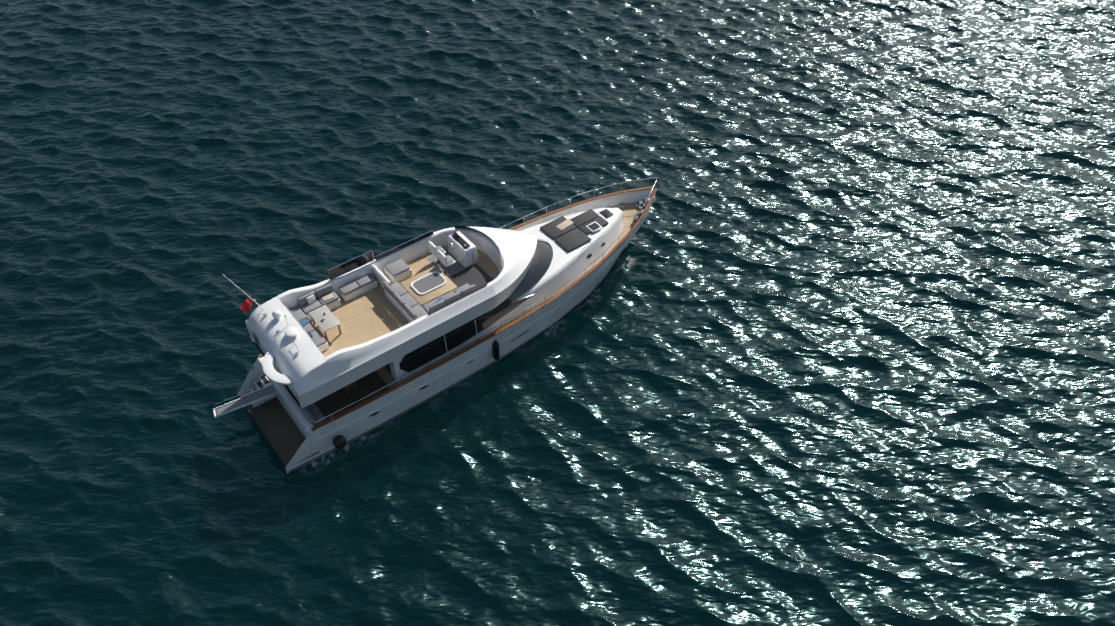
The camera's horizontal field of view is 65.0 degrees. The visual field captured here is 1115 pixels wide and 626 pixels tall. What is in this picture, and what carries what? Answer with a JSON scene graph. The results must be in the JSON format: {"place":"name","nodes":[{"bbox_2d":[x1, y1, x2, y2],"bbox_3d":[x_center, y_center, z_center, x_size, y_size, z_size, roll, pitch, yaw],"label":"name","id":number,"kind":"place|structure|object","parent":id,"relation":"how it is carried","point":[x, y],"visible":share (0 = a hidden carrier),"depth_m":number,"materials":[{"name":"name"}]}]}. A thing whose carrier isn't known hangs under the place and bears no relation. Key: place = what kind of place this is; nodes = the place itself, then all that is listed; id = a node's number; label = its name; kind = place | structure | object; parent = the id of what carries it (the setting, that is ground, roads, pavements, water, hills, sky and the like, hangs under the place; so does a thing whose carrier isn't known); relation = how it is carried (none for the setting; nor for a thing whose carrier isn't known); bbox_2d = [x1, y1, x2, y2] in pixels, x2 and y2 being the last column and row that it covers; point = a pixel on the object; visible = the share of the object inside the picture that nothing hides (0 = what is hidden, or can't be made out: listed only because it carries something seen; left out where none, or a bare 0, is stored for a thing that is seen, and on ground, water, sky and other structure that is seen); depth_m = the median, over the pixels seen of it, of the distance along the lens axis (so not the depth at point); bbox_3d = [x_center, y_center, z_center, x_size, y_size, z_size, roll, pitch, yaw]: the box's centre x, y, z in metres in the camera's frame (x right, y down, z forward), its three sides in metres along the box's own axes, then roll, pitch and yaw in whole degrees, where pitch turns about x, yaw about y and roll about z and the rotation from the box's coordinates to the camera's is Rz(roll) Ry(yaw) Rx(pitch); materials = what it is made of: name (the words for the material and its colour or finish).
{"place":"outdoors","nodes":[
{"label":"outdoors","id":0,"kind":"place"},
{"bbox_2d":[0,0,1114,625],"bbox_3d":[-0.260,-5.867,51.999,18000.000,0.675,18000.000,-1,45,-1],"label":"sea","id":1,"kind":"structure","parent":0,"point":[836,346],"depth_m":46.29,"materials":[{"name":"liquid"}]},
{"bbox_2d":[237,186,654,473],"bbox_3d":[-4.026,-0.227,44.635,24.000,4.292,6.040,-29,52,-26],"label":"hull","id":2,"kind":"object","parent":1,"relation":"on","point":[310,443],"visible":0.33,"depth_m":41.37,"materials":[{"name":"white plastic"}]},
{"bbox_2d":[239,186,657,465],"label":"decks","id":3,"kind":"object","parent":2,"relation":"on","point":[281,431],"visible":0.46,"depth_m":40.63,"materials":[{"name":"brown wood"}]},
{"bbox_2d":[213,382,277,417],"bbox_3d":[-14.223,3.732,39.897,3.154,1.297,0.668,-17,48,-17],"label":"passerelle","id":4,"kind":"object","parent":3,"relation":"on","point":[257,395],"visible":0.85,"depth_m":40.10,"materials":[{"name":"grey paint"}]},
{"bbox_2d":[248,356,391,452],"bbox_3d":[-11.027,2.878,40.096,5.670,3.280,5.329,-29,52,-26],"label":"stern cockpit","id":5,"kind":"object","parent":3,"relation":"on","point":[305,419],"visible":0.33,"depth_m":39.22,"materials":[{"name":"grey plastic"}]},
{"bbox_2d":[315,177,657,424],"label":"rails","id":6,"kind":"object","parent":3,"relation":"on","point":[531,305],"visible":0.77,"depth_m":43.32,"materials":[{"name":"silver metal"}]},
{"bbox_2d":[330,211,642,448],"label":"fenders","id":7,"kind":"object","parent":3,"relation":"on","point":[339,441],"visible":0.85,"depth_m":41.81,"materials":[{"name":"black rubber"}]},
{"bbox_2d":[389,207,624,382],"bbox_3d":[-2.720,-2.140,44.150,15.300,2.157,4.720,-29,52,-26],"label":"superstructure","id":8,"kind":"object","parent":3,"relation":"on","point":[565,266],"visible":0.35,"depth_m":44.47,"materials":[{"name":"white plastic"}]},
{"bbox_2d":[245,226,536,407],"bbox_3d":[-6.720,-1.114,40.803,14.270,1.924,5.520,-29,52,-26],"label":"flybridge","id":9,"kind":"object","parent":8,"relation":"on","point":[378,329],"visible":0.79,"depth_m":39.37,"materials":[{"name":"white plastic"}]},
{"bbox_2d":[222,274,262,313],"bbox_3d":[-13.555,-0.832,37.836,1.159,2.338,0.472,-17,47,-16],"label":"flag staff","id":10,"kind":"object","parent":9,"relation":"attached to","point":[246,305],"visible":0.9,"depth_m":38.34,"materials":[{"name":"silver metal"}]},
{"bbox_2d":[252,310,298,384],"bbox_3d":[-11.859,1.538,37.483,1.868,2.190,3.938,-19,48,-18],"label":"radar equipment","id":11,"kind":"object","parent":9,"relation":"on","point":[272,374],"visible":0.96,"depth_m":37.10,"materials":[{"name":"white plastic"}]},
{"bbox_2d":[284,226,503,351],"bbox_3d":[-7.070,-1.222,40.319,10.090,1.502,4.668,-29,52,-26],"label":"flybridge furniture","id":12,"kind":"object","parent":9,"relation":"on","point":[452,275],"visible":0.94,"depth_m":40.73,"materials":[{"name":"grey fabric"}]},
{"bbox_2d":[299,219,573,338],"bbox_3d":[-4.801,-1.649,41.800,15.219,1.741,3.576,-25,50,-23],"label":"deck clutter","id":13,"kind":"object","parent":9,"relation":"on","point":[560,226],"visible":0.69,"depth_m":39.96,"materials":[{"name":"beige fabric"}]},
{"bbox_2d":[399,239,552,372],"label":"glazing","id":14,"kind":"structure","parent":8,"relation":"attached to","point":[458,336],"depth_m":41.69,"materials":[{"name":"black glass"}]},
{"bbox_2d":[540,194,654,251],"bbox_3d":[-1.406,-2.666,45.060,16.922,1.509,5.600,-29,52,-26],"label":"foredeck","id":15,"kind":"object","parent":3,"relation":"on","point":[571,237],"visible":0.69,"depth_m":45.86,"materials":[{"name":"grey fabric"}]},
{"bbox_2d":[289,251,620,471],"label":"hull stripes","id":16,"kind":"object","parent":2,"relation":"attached to","point":[445,373],"depth_m":41.67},
{"bbox_2d":[369,242,605,416],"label":"portholes","id":17,"kind":"object","parent":2,"relation":"in","point":[590,255],"visible":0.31,"depth_m":43.30,"materials":[{"name":"black glass"}]},
{"bbox_2d":[287,233,640,476],"bbox_3d":[-3.966,0.586,45.513,24.250,0.001,6.994,-29,52,-26],"label":"hull foam","id":18,"kind":"object","parent":1,"relation":"on","point":[347,446],"visible":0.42,"depth_m":42.11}
]}

